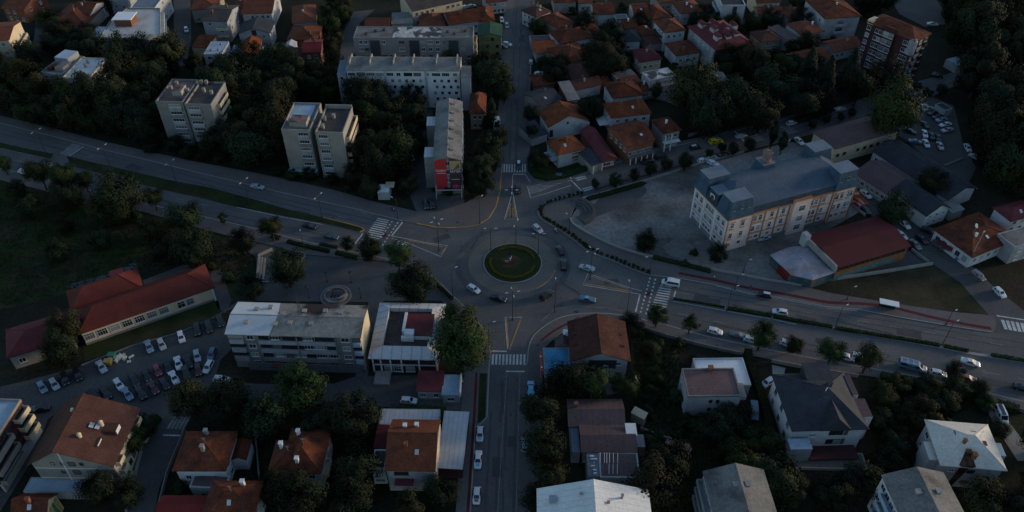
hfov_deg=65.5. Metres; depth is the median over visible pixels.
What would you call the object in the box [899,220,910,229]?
parked car
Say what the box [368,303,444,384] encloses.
civic building
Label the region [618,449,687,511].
tree
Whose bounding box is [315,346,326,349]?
window
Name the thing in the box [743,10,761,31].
tree
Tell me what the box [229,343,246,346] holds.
window
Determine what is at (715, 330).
car
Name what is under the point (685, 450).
truck
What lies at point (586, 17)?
tree
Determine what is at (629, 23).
house
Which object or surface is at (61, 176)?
tree
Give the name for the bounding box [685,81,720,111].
tree
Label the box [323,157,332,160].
window
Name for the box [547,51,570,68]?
tree
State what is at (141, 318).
window
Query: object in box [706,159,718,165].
car
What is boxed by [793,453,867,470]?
terrace
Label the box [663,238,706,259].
sand patch
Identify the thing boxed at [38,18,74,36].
tree
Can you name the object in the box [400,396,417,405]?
parked car
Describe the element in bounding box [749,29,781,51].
house
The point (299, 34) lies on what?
house
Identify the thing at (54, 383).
parked car
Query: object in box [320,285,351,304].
fountain
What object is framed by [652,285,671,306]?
crosswalk
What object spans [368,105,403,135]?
tree
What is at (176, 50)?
tree
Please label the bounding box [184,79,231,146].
tower block
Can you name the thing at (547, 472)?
tree
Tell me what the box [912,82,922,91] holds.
tree
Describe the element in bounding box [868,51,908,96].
tree
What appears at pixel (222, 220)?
tree
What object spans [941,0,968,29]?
tree
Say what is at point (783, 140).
cypress
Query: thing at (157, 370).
parked car
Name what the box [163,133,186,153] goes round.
tree
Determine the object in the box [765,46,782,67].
tree
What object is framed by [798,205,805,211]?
window
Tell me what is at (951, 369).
tree
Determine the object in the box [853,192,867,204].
truck
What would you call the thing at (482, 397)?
planted verge
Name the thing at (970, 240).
house
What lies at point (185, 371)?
parked car
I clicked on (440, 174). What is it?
banner
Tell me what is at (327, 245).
hedge
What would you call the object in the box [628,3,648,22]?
house
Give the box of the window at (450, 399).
[447,397,454,401]
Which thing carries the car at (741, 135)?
on the road
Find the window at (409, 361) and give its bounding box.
[406,360,415,363]
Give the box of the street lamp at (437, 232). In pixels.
[430,217,442,250]
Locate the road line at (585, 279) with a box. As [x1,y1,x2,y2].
[69,131,1023,435]
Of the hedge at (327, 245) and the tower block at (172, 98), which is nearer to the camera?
the hedge at (327, 245)
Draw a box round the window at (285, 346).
[282,345,294,348]
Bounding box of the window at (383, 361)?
[382,359,389,363]
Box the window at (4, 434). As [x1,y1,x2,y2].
[0,430,6,440]
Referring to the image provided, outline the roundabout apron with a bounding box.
[469,235,556,293]
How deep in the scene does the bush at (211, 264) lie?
220.53 m
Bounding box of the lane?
[212,375,461,410]
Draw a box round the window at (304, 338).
[302,337,314,341]
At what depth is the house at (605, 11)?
333.83 m
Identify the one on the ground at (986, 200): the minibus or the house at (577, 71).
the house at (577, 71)
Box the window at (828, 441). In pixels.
[824,439,832,443]
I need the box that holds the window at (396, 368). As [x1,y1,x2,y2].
[392,366,401,371]
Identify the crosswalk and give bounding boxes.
[60,144,80,155]
[167,416,188,428]
[368,218,388,238]
[491,354,524,364]
[503,164,525,171]
[575,176,592,190]
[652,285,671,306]
[780,126,797,133]
[1001,320,1023,331]
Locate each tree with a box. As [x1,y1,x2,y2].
[0,58,25,85]
[0,86,29,114]
[0,155,13,174]
[1,57,23,63]
[2,56,51,102]
[4,178,30,200]
[9,192,42,220]
[10,39,45,64]
[11,91,47,123]
[14,62,48,85]
[18,158,51,189]
[26,92,69,130]
[30,8,61,28]
[34,327,82,371]
[36,31,67,55]
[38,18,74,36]
[40,237,70,263]
[41,307,82,343]
[45,71,89,111]
[45,161,76,191]
[48,92,87,132]
[48,179,85,210]
[65,24,106,57]
[68,20,101,45]
[69,68,113,111]
[70,100,102,134]
[70,168,93,192]
[71,465,120,510]
[79,42,112,64]
[82,184,131,227]
[84,167,146,224]
[85,228,112,251]
[90,0,113,13]
[90,94,125,137]
[95,38,138,82]
[96,68,130,93]
[96,74,127,103]
[105,29,141,64]
[107,98,144,137]
[107,470,146,511]
[115,82,150,118]
[123,49,150,67]
[123,103,161,145]
[125,30,166,62]
[125,79,157,104]
[125,420,148,455]
[128,60,169,96]
[136,97,162,128]
[139,59,171,85]
[139,411,159,437]
[140,187,163,210]
[141,227,184,265]
[142,28,187,73]
[159,200,203,234]
[162,376,209,421]
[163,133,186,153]
[165,226,215,268]
[181,51,203,71]
[194,65,240,91]
[198,117,234,156]
[202,375,255,419]
[207,62,218,72]
[209,50,244,76]
[212,152,225,163]
[217,212,227,224]
[218,54,256,87]
[219,74,252,110]
[221,123,252,158]
[224,103,253,123]
[224,123,276,168]
[224,224,256,253]
[226,38,271,72]
[226,107,263,138]
[231,269,267,300]
[233,78,264,105]
[237,66,276,96]
[237,389,291,444]
[241,79,289,117]
[242,53,268,82]
[249,110,287,161]
[250,462,290,511]
[252,84,292,131]
[255,215,282,240]
[256,40,294,71]
[257,66,282,85]
[262,76,300,108]
[265,45,281,69]
[265,246,308,288]
[266,464,329,511]
[267,357,328,416]
[269,65,309,100]
[270,46,303,78]
[284,168,299,180]
[294,66,315,83]
[296,400,340,437]
[300,166,317,181]
[303,59,314,73]
[306,57,332,86]
[319,4,333,19]
[319,12,342,34]
[319,49,343,72]
[320,388,383,444]
[322,0,342,7]
[322,64,338,84]
[323,33,337,56]
[323,172,339,185]
[326,26,343,44]
[327,474,374,511]
[329,4,350,27]
[330,435,385,494]
[332,0,352,15]
[338,235,354,250]
[340,74,376,100]
[340,83,376,116]
[341,161,368,187]
[346,133,381,171]
[353,112,379,148]
[354,105,377,126]
[354,232,382,262]
[355,98,382,118]
[357,173,381,199]
[360,142,397,183]
[364,73,395,107]
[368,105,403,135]
[370,89,406,116]
[370,121,422,177]
[374,113,406,144]
[377,162,398,183]
[384,238,414,271]
[384,255,440,304]
[391,486,425,511]
[397,82,427,107]
[397,174,419,195]
[399,99,426,121]
[401,124,427,156]
[419,472,461,511]
[426,311,495,377]
[433,298,479,339]
[439,46,458,56]
[462,152,494,181]
[466,44,496,78]
[467,167,497,197]
[469,130,505,171]
[472,53,515,96]
[479,97,501,136]
[485,126,509,146]
[491,77,517,102]
[516,478,546,511]
[517,416,566,465]
[518,383,562,427]
[522,103,539,120]
[526,125,538,136]
[526,147,551,170]
[527,16,548,34]
[528,458,569,486]
[536,52,548,68]
[539,58,569,88]
[541,359,590,402]
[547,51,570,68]
[553,67,567,86]
[571,19,588,31]
[571,360,613,399]
[574,7,598,25]
[576,92,603,123]
[578,38,615,67]
[583,61,603,76]
[588,28,604,42]
[591,177,600,188]
[595,29,615,47]
[596,47,627,78]
[599,18,625,39]
[608,171,623,187]
[609,371,641,401]
[610,36,626,50]
[615,8,624,13]
[615,60,630,70]
[618,309,644,340]
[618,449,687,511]
[619,49,634,64]
[628,167,639,181]
[632,9,649,26]
[632,226,658,252]
[640,338,662,355]
[642,363,666,384]
[644,161,657,176]
[645,436,694,486]
[647,303,669,326]
[660,157,673,171]
[665,55,722,115]
[677,149,694,170]
[681,314,701,334]
[683,89,728,138]
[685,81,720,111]
[687,8,704,24]
[688,89,738,137]
[692,408,734,448]
[695,69,722,91]
[696,3,713,13]
[697,12,715,23]
[704,7,722,20]
[705,149,714,156]
[706,241,728,263]
[711,41,741,71]
[713,400,755,436]
[715,62,733,77]
[715,75,743,94]
[716,72,770,126]
[716,433,750,463]
[717,142,726,151]
[720,90,745,132]
[724,12,741,27]
[724,439,766,467]
[727,141,738,155]
[733,36,758,68]
[734,90,774,126]
[736,89,784,134]
[738,40,772,80]
[741,422,786,456]
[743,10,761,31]
[743,137,756,151]
[746,318,780,350]
[751,60,800,104]
[752,447,801,504]
[760,6,782,27]
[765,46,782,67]
[774,53,798,79]
[776,469,810,509]
[781,76,826,117]
[782,36,806,54]
[783,334,807,355]
[785,51,807,76]
[788,46,818,98]
[789,0,805,12]
[789,5,813,22]
[797,29,822,48]
[805,471,857,511]
[807,119,818,128]
[809,55,837,118]
[816,52,826,77]
[816,336,847,365]
[821,115,831,123]
[834,46,860,103]
[835,64,882,106]
[836,112,845,121]
[836,457,885,504]
[847,107,856,116]
[852,340,886,372]
[864,74,929,139]
[867,377,900,410]
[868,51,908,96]
[868,445,907,473]
[869,406,896,431]
[873,188,914,226]
[877,0,901,10]
[883,430,912,456]
[884,371,913,395]
[898,393,943,429]
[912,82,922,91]
[913,370,945,393]
[917,165,952,196]
[920,86,933,98]
[924,386,962,416]
[935,83,947,95]
[936,0,969,18]
[940,0,1008,57]
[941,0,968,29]
[941,375,972,399]
[942,358,967,382]
[953,43,1012,100]
[955,471,1010,511]
[956,0,1001,28]
[957,27,1003,73]
[961,6,1006,32]
[963,98,1001,143]
[968,77,1023,119]
[968,376,992,395]
[969,98,1023,169]
[975,393,996,412]
[982,123,1023,197]
[983,61,1023,95]
[986,416,1013,441]
[990,12,1023,64]
[993,0,1018,35]
[993,99,1023,142]
[995,0,1023,11]
[996,0,1023,35]
[998,486,1023,511]
[1001,38,1023,73]
[1013,84,1023,117]
[1016,427,1023,448]
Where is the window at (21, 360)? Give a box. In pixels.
[18,357,26,363]
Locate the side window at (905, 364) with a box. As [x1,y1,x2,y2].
[901,363,919,369]
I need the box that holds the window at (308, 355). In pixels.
[307,354,318,357]
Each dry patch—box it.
[99,219,139,237]
[211,237,242,282]
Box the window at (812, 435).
[808,433,816,437]
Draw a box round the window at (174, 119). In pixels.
[173,118,184,121]
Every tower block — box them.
[155,79,198,144]
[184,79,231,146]
[281,102,322,175]
[315,104,359,177]
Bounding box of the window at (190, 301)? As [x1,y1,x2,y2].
[186,297,194,305]
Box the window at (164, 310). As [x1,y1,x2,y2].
[158,306,169,315]
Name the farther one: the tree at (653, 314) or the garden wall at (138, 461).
the tree at (653, 314)
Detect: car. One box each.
[29,404,51,413]
[36,380,48,393]
[48,377,60,390]
[58,371,70,386]
[72,366,83,381]
[85,388,100,397]
[95,359,107,373]
[98,385,112,399]
[112,377,124,390]
[120,386,133,400]
[127,372,140,387]
[134,385,147,400]
[141,368,152,382]
[143,339,154,353]
[146,380,159,394]
[152,363,162,376]
[156,338,166,350]
[158,377,170,390]
[162,359,172,373]
[168,370,179,384]
[173,355,182,370]
[176,330,185,343]
[180,365,191,379]
[183,354,193,368]
[192,349,201,362]
[193,322,201,336]
[194,362,202,376]
[202,360,214,373]
[203,319,213,333]
[207,347,216,359]
[212,375,230,382]
[215,313,225,327]
[250,183,264,189]
[302,222,317,229]
[323,233,339,240]
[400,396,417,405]
[422,199,428,208]
[429,198,435,208]
[466,283,480,293]
[467,4,475,8]
[472,486,480,504]
[473,450,482,468]
[475,426,483,441]
[490,293,506,302]
[502,41,511,46]
[515,183,520,193]
[516,160,521,168]
[521,438,526,452]
[527,381,534,396]
[532,223,542,233]
[539,289,553,300]
[555,246,564,255]
[560,259,566,270]
[578,264,594,271]
[579,295,595,303]
[641,158,654,164]
[654,153,667,159]
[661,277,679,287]
[689,144,700,150]
[696,157,707,162]
[705,155,717,158]
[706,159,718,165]
[707,326,722,335]
[718,152,729,156]
[729,330,745,339]
[734,133,747,139]
[743,334,755,343]
[749,400,759,420]
[756,128,767,133]
[756,291,771,298]
[757,235,770,241]
[762,376,772,388]
[772,308,787,315]
[779,338,787,346]
[786,120,796,125]
[794,137,804,145]
[834,106,846,111]
[840,352,853,362]
[851,200,861,208]
[859,189,871,198]
[860,205,870,214]
[897,229,907,239]
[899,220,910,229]
[903,128,916,134]
[908,138,921,144]
[908,239,921,249]
[914,234,928,244]
[920,121,929,128]
[920,226,934,235]
[921,129,927,137]
[922,106,933,111]
[922,139,929,147]
[926,22,937,25]
[927,110,938,115]
[928,132,934,139]
[929,368,946,378]
[931,72,942,78]
[931,114,943,119]
[931,239,944,250]
[935,117,947,122]
[935,133,941,141]
[936,141,943,149]
[939,121,951,127]
[940,127,953,132]
[960,357,979,367]
[960,373,976,382]
[963,143,971,151]
[967,153,982,160]
[969,269,985,281]
[992,286,1006,298]
[993,404,1008,424]
[1012,382,1023,390]
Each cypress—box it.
[651,80,662,99]
[768,116,779,148]
[778,130,788,154]
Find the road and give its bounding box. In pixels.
[0,0,1023,511]
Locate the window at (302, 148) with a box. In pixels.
[301,147,311,150]
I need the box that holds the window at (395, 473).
[394,472,408,475]
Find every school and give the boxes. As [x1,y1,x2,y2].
[74,264,216,344]
[689,139,858,250]
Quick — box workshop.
[641,67,675,95]
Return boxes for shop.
[542,347,571,387]
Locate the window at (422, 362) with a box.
[419,360,428,364]
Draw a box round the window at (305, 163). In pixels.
[304,162,314,165]
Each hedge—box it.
[144,414,161,438]
[270,235,280,239]
[286,239,329,252]
[319,242,337,248]
[335,250,358,259]
[390,404,445,422]
[435,280,452,299]
[489,257,535,277]
[498,246,535,258]
[527,157,587,180]
[587,181,644,200]
[653,255,710,273]
[673,297,724,308]
[728,306,771,316]
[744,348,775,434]
[773,314,832,328]
[790,108,826,123]
[836,326,939,346]
[880,371,1019,413]
[943,343,968,352]
[991,353,1023,361]
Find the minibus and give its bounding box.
[897,356,926,373]
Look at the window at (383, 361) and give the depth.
191.84 m
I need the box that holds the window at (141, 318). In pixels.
[134,314,145,323]
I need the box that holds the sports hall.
[799,216,910,281]
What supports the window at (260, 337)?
in the apartment block at (315, 337)
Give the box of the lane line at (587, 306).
[17,4,1023,511]
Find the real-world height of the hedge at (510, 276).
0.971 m
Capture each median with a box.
[0,142,52,158]
[67,156,362,231]
[674,300,725,309]
[758,315,1023,362]
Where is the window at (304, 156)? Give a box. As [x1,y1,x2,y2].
[302,155,312,158]
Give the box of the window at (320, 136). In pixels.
[318,135,327,138]
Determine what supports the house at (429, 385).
on the ground at (986, 200)
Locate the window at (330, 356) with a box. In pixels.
[327,355,339,358]
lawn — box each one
[0,182,252,309]
[535,163,580,174]
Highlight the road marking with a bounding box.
[0,0,1023,511]
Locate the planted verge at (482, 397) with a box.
[477,373,486,422]
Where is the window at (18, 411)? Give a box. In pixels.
[14,407,21,418]
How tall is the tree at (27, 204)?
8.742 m
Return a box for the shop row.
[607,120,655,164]
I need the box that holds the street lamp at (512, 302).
[505,287,519,320]
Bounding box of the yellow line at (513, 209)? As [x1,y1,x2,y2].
[409,199,631,346]
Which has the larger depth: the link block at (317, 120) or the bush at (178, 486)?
the link block at (317, 120)
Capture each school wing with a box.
[5,311,77,368]
[66,267,142,312]
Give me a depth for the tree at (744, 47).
299.61 m
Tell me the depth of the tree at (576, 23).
321.42 m
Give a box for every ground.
[0,0,1023,511]
[0,217,26,239]
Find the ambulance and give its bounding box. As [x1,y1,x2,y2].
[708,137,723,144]
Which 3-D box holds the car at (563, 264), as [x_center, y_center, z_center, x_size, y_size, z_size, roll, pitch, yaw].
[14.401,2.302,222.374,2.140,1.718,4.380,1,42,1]
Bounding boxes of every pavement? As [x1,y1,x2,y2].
[0,116,500,226]
[0,169,488,511]
[498,0,512,166]
[527,0,832,184]
[527,313,1023,408]
[539,193,995,331]
[581,84,957,196]
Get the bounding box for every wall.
[81,316,214,365]
[124,450,142,511]
[158,427,185,500]
[255,436,259,477]
[569,217,800,285]
[582,150,743,198]
[640,427,671,439]
[642,327,742,354]
[653,96,678,106]
[688,131,701,136]
[771,359,858,377]
[800,262,932,285]
[852,204,865,215]
[911,248,928,261]
[944,158,962,166]
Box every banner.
[434,159,447,189]
[449,159,461,188]
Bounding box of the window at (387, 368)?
[384,366,393,371]
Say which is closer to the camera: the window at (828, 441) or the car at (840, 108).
the window at (828, 441)
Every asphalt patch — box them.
[34,67,992,502]
[44,35,1014,476]
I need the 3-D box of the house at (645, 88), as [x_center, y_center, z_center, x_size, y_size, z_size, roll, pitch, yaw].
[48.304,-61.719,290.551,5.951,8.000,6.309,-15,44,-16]
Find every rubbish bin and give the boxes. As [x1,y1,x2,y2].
[102,358,112,365]
[106,352,116,357]
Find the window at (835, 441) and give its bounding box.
[831,439,839,443]
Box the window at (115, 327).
[109,323,121,332]
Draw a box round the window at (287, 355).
[284,354,296,356]
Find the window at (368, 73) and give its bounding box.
[366,72,374,75]
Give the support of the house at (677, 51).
on the ground at (986, 200)
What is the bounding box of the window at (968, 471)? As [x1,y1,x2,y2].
[966,470,975,473]
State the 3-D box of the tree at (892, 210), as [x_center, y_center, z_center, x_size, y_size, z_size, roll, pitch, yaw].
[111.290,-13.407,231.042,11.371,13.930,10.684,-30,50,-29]
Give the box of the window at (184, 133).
[177,132,189,135]
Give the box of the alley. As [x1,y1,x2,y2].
[414,109,432,168]
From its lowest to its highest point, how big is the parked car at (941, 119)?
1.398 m
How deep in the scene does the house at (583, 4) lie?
342.44 m
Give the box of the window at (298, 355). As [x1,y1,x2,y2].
[295,354,306,357]
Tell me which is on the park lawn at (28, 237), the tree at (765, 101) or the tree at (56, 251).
the tree at (56, 251)
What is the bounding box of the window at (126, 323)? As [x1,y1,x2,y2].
[122,319,133,327]
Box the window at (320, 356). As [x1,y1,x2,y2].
[317,354,329,358]
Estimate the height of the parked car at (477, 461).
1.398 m
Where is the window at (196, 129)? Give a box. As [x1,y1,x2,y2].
[194,128,205,130]
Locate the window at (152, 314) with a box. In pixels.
[146,310,157,319]
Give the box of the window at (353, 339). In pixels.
[352,338,360,341]
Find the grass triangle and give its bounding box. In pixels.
[812,266,986,313]
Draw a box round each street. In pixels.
[33,18,44,50]
[174,0,190,65]
[340,10,373,59]
[859,192,1023,336]
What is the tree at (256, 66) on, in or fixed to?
on the ground at (986, 200)
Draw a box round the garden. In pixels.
[631,329,679,433]
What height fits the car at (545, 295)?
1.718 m
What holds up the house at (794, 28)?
on the ground at (986, 200)
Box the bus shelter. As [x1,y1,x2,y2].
[878,298,898,308]
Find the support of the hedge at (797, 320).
on the ground at (986, 200)
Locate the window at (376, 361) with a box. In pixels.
[372,359,382,363]
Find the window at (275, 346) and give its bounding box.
[271,345,283,348]
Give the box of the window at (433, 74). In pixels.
[432,73,440,76]
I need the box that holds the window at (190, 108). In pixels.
[188,106,199,109]
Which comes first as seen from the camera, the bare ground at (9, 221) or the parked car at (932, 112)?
the bare ground at (9, 221)
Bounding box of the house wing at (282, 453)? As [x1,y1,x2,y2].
[267,440,294,480]
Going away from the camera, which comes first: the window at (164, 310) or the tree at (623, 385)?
the tree at (623, 385)
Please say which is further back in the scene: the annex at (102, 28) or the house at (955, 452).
the annex at (102, 28)
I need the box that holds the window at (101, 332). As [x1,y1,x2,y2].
[96,327,108,336]
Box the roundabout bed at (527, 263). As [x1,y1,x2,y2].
[484,244,540,281]
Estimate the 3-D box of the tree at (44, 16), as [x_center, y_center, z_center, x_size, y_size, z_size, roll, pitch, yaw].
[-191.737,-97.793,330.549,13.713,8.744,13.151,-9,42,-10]
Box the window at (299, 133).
[298,132,308,135]
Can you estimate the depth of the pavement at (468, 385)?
226.89 m
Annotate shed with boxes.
[155,495,207,511]
[189,476,231,494]
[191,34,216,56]
[285,39,296,46]
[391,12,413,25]
[518,120,547,145]
[529,35,551,50]
[554,334,568,346]
[578,147,602,173]
[600,72,610,90]
[610,69,634,81]
[619,74,640,81]
[631,406,647,426]
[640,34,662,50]
[656,81,673,99]
[933,102,951,116]
[944,199,964,220]
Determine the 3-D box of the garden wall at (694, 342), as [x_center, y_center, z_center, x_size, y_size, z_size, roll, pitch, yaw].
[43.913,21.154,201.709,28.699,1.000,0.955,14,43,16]
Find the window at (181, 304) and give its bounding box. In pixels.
[177,301,186,308]
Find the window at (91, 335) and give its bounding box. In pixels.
[83,332,96,340]
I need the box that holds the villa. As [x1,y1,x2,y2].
[768,362,872,461]
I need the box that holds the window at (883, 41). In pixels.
[880,38,885,44]
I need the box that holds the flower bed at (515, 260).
[501,255,521,267]
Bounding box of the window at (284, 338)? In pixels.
[279,336,292,340]
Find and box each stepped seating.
[256,248,305,282]
[575,197,595,224]
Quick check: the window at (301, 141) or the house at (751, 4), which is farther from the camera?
the house at (751, 4)
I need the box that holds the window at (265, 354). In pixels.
[263,353,275,356]
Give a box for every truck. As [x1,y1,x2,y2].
[665,437,691,454]
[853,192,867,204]
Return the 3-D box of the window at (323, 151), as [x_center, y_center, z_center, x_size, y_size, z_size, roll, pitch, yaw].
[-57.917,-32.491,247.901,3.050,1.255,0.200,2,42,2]
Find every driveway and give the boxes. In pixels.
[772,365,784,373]
[987,408,1023,460]
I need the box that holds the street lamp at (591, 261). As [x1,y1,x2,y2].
[587,246,598,279]
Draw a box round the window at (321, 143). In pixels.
[320,142,329,145]
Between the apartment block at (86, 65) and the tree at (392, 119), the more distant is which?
the apartment block at (86, 65)
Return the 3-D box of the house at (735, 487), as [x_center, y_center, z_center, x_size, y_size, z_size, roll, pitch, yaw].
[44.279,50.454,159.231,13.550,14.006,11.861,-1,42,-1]
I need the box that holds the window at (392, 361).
[391,360,399,363]
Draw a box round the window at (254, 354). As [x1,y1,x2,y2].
[251,352,259,356]
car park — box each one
[0,319,231,511]
[898,97,975,182]
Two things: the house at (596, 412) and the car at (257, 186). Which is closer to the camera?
the house at (596, 412)
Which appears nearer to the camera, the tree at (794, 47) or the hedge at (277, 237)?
the hedge at (277, 237)
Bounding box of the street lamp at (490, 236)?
[483,228,496,249]
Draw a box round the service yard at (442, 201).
[410,168,463,210]
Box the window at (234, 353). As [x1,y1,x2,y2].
[233,352,249,355]
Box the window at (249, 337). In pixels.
[246,335,254,339]
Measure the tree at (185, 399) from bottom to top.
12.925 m
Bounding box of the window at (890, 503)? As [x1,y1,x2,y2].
[889,501,893,510]
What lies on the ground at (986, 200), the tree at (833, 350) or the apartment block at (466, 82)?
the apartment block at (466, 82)
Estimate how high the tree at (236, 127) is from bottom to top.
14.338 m
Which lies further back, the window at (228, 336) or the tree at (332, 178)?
the tree at (332, 178)
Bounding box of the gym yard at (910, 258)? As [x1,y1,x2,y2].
[862,251,926,272]
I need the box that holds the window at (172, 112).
[170,111,182,114]
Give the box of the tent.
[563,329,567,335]
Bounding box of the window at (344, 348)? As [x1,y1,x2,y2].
[342,346,350,351]
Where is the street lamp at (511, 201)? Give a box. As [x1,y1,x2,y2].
[511,186,512,216]
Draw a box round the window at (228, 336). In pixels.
[227,335,243,338]
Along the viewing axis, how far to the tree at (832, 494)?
162.84 m
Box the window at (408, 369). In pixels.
[406,366,414,371]
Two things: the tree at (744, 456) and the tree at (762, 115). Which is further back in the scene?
the tree at (762, 115)
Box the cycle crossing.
[382,233,650,295]
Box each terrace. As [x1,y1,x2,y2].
[23,477,92,499]
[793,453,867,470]
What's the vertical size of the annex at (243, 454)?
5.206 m
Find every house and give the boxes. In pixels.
[1,0,49,22]
[10,493,63,511]
[26,393,148,486]
[53,3,108,34]
[74,0,108,17]
[109,0,135,13]
[171,428,237,484]
[190,0,224,22]
[201,3,241,41]
[203,41,230,66]
[203,478,265,511]
[235,0,243,21]
[237,17,276,47]
[239,35,263,56]
[241,0,281,26]
[280,428,332,489]
[282,47,305,60]
[286,24,323,46]
[292,4,316,24]
[302,36,324,69]
[364,17,391,25]
[384,419,440,490]
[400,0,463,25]
[416,370,444,399]
[419,12,445,25]
[443,8,481,32]
[469,92,486,129]
[477,6,494,22]
[477,21,502,56]
[482,0,507,13]
[520,4,551,26]
[523,86,562,115]
[529,73,555,89]
[531,40,555,61]
[538,100,589,138]
[540,12,573,33]
[544,134,585,167]
[547,42,585,63]
[548,25,595,47]
[551,0,576,12]
[558,80,579,104]
[564,63,600,79]
[566,399,625,436]
[567,313,630,377]
[569,423,644,462]
[570,75,602,97]
[576,0,592,13]
[580,125,617,169]
[584,19,599,30]
[585,452,638,484]
[590,3,615,25]
[596,97,651,130]
[603,79,644,102]
[613,14,627,26]
[617,18,637,29]
[619,29,641,51]
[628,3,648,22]
[630,44,662,73]
[633,25,654,42]
[636,77,652,99]
[647,3,671,30]
[650,0,673,12]
[651,116,681,151]
[653,17,685,51]
[664,40,700,65]
[671,0,703,24]
[678,365,746,415]
[700,71,725,79]
[746,0,781,11]
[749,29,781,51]
[753,6,783,25]
[768,25,799,50]
[780,5,802,28]
[785,20,824,43]
[787,47,831,62]
[802,0,861,38]
[819,36,860,59]
[856,160,917,200]
[891,179,950,226]
[914,419,1007,488]
[931,212,1006,267]
[990,200,1023,230]
[996,226,1023,263]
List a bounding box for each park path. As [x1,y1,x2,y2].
[67,262,136,288]
[143,264,191,283]
[210,269,231,312]
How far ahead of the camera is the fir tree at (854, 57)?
280.01 m
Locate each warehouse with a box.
[811,116,900,162]
[871,139,977,203]
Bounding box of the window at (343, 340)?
[341,338,349,342]
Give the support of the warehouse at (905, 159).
on the ground at (986, 200)
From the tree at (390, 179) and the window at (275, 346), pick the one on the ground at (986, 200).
the tree at (390, 179)
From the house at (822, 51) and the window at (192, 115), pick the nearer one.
the window at (192, 115)
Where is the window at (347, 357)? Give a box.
[344,355,352,359]
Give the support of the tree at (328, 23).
on the ground at (986, 200)
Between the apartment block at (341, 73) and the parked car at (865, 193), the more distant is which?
the apartment block at (341, 73)
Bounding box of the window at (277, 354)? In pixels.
[274,353,285,356]
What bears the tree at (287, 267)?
on the ground at (986, 200)
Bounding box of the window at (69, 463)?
[67,462,75,465]
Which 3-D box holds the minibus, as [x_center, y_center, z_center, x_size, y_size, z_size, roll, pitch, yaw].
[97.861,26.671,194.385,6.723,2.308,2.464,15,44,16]
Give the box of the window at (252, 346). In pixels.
[249,344,256,348]
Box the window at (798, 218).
[795,215,802,221]
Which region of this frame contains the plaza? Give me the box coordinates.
[220,238,451,375]
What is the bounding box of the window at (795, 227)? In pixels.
[792,223,799,230]
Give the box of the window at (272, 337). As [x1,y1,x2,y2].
[269,336,281,340]
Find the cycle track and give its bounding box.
[466,165,990,511]
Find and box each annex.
[88,26,105,49]
[231,438,254,469]
[373,424,389,448]
[373,449,387,483]
[379,409,440,424]
[438,411,468,477]
[691,357,750,395]
[769,245,834,287]
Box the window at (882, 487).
[880,483,885,492]
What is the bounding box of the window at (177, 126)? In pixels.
[175,125,187,128]
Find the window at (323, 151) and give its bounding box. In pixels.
[321,150,330,153]
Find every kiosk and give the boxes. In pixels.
[377,182,394,199]
[442,374,461,402]
[943,57,965,72]
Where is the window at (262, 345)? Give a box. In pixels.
[261,344,273,347]
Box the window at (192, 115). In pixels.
[190,114,201,116]
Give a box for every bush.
[128,211,142,223]
[170,479,187,494]
[206,261,216,269]
[220,270,234,282]
[238,475,250,480]
[364,492,375,508]
[441,187,452,195]
[465,186,476,197]
[567,7,576,14]
[653,336,664,348]
[668,64,676,69]
[670,387,683,404]
[673,336,684,347]
[679,258,688,266]
[687,353,698,359]
[688,248,698,255]
[696,412,717,425]
[776,440,785,451]
[902,381,914,392]
[941,417,953,421]
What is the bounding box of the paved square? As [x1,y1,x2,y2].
[894,0,944,26]
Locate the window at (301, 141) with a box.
[299,140,309,143]
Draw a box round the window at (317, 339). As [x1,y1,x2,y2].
[312,337,325,341]
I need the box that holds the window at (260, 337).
[258,336,270,339]
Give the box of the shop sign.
[539,351,542,376]
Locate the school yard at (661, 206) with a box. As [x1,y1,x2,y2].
[571,142,857,280]
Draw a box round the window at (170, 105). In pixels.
[168,104,180,107]
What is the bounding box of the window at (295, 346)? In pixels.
[292,345,304,349]
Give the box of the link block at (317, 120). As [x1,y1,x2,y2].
[313,113,322,167]
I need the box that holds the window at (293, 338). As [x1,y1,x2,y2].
[290,337,302,340]
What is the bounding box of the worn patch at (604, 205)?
[594,187,646,216]
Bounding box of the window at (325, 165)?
[324,164,333,167]
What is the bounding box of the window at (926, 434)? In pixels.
[924,431,928,440]
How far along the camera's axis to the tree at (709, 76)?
282.48 m
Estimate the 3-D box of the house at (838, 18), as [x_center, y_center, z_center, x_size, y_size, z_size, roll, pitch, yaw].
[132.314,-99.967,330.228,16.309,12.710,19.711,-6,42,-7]
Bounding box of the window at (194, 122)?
[192,121,203,123]
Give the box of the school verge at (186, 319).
[83,301,220,362]
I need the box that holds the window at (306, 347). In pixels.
[304,346,316,349]
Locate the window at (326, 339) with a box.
[323,338,335,341]
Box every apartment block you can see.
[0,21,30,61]
[0,398,42,491]
[41,50,84,84]
[63,57,105,110]
[100,8,168,63]
[130,0,173,20]
[225,293,371,372]
[337,60,347,103]
[345,53,461,107]
[353,26,477,74]
[424,97,463,198]
[460,66,471,110]
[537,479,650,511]
[687,18,749,69]
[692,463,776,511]
[712,0,745,28]
[858,14,931,79]
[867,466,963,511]
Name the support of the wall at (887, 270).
on the ground at (986, 200)
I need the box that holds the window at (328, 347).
[325,346,337,349]
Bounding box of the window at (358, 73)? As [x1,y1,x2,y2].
[356,72,364,75]
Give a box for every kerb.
[0,108,1023,510]
[483,243,541,282]
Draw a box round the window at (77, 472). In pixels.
[72,470,80,474]
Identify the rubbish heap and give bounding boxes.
[108,353,133,362]

